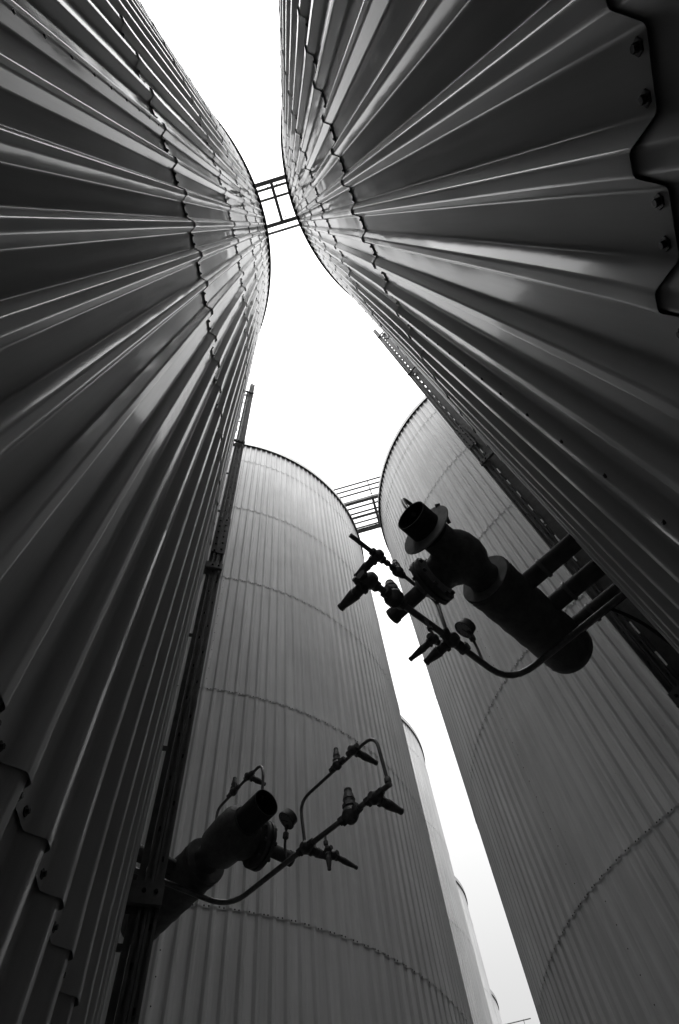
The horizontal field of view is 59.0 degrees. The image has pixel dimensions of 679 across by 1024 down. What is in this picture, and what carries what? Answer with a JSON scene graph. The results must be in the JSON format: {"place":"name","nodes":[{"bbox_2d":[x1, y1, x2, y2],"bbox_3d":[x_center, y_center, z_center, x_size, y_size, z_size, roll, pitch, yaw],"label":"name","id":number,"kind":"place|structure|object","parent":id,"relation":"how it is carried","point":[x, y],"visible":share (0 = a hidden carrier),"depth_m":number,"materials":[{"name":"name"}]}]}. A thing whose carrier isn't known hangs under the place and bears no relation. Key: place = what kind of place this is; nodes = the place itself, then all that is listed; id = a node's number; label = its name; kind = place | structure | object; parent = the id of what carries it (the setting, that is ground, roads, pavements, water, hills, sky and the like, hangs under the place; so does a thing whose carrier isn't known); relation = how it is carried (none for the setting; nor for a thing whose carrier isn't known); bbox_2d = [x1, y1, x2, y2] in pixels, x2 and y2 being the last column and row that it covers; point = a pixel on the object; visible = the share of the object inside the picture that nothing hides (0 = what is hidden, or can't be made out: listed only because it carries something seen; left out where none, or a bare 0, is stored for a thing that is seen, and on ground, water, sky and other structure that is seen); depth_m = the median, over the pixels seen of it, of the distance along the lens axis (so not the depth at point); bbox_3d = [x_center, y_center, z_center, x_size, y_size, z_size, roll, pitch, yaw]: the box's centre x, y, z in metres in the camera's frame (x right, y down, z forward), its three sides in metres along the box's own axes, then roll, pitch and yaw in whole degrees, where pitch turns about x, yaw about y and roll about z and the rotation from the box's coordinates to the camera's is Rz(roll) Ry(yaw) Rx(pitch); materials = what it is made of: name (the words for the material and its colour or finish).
{"place":"outdoors","nodes":[
{"label":"outdoors","id":0,"kind":"place"},
{"bbox_2d":[139,0,539,1023],"label":"sky","id":1,"kind":"structure","parent":0,"point":[329,396],"materials":[{"name":"white"}]},
{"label":"ground","id":2,"kind":"structure","parent":0,"visible":0},
{"bbox_2d":[0,0,270,1023],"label":"silo","id":3,"kind":"object","parent":2,"relation":"on","point":[134,268],"visible":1,"depth_m":2.08,"materials":[{"name":"grey metal"}]},
{"bbox_2d":[105,383,254,1023],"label":"support rail","id":4,"kind":"object","parent":3,"relation":"attached to","point":[144,901],"visible":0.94,"depth_m":3.23,"materials":[{"name":"metal"}]},
{"bbox_2d":[121,738,403,944],"bbox_3d":[-0.675,2.087,3.918,2.276,0.862,0.855,-32,-66,10],"label":"relief valve assembly","id":5,"kind":"object","parent":3,"relation":"attached to","point":[246,833],"visible":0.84,"depth_m":3.83,"materials":[{"name":"metal"}]},
{"bbox_2d":[99,442,472,1023],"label":"silo","id":6,"kind":"object","parent":2,"relation":"on","point":[296,687],"visible":0.52,"depth_m":10.62,"materials":[{"name":"grey metal"}]},
{"bbox_2d":[333,476,380,532],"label":"walkway bridge","id":7,"kind":"structure","parent":6,"relation":"on","point":[371,526],"depth_m":26.34,"materials":[{"name":"black metal"}]},
{"bbox_2d":[401,716,492,1023],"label":"silo","id":8,"kind":"object","parent":2,"relation":"on","point":[475,994],"visible":0.13,"depth_m":24.10,"materials":[{"name":"grey metal"}]},
{"bbox_2d":[455,877,498,1023],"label":"silo","id":9,"kind":"object","parent":2,"relation":"on","point":[484,979],"visible":0.09,"depth_m":34.35,"materials":[{"name":"grey metal"}]},
{"bbox_2d":[278,0,678,652],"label":"silo","id":10,"kind":"object","parent":2,"relation":"on","point":[490,226],"visible":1,"depth_m":1.69,"materials":[{"name":"grey metal"}]},
{"bbox_2d":[224,168,323,234],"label":"walkway bridge","id":11,"kind":"structure","parent":10,"relation":"attached to","point":[281,221],"depth_m":20.76,"materials":[{"name":"black metal"}]},
{"bbox_2d":[337,498,672,678],"bbox_3d":[1.353,1.113,2.809,2.521,3.668,1.087,15,-67,-12],"label":"relief valve assembly","id":12,"kind":"object","parent":10,"relation":"attached to","point":[504,594],"visible":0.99,"depth_m":3.88,"materials":[{"name":"metal"}]},
{"bbox_2d":[372,328,678,707],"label":"support rail","id":13,"kind":"object","parent":10,"relation":"attached to","point":[645,644],"visible":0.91,"depth_m":5.57,"materials":[{"name":"metal"}]},
{"bbox_2d":[490,989,502,1023],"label":"silo","id":14,"kind":"object","parent":2,"relation":"on","point":[496,1007],"visible":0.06,"depth_m":43.44,"materials":[{"name":"grey metal"}]},
{"bbox_2d":[507,1018,530,1023],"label":"walkway bridge","id":15,"kind":"structure","parent":14,"relation":"on","point":[519,1021],"depth_m":49.10,"materials":[{"name":"black metal"}]},
{"bbox_2d":[378,391,678,1023],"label":"silo","id":16,"kind":"object","parent":2,"relation":"on","point":[571,782],"visible":0.49,"depth_m":9.89,"materials":[{"name":"grey metal"}]}
]}

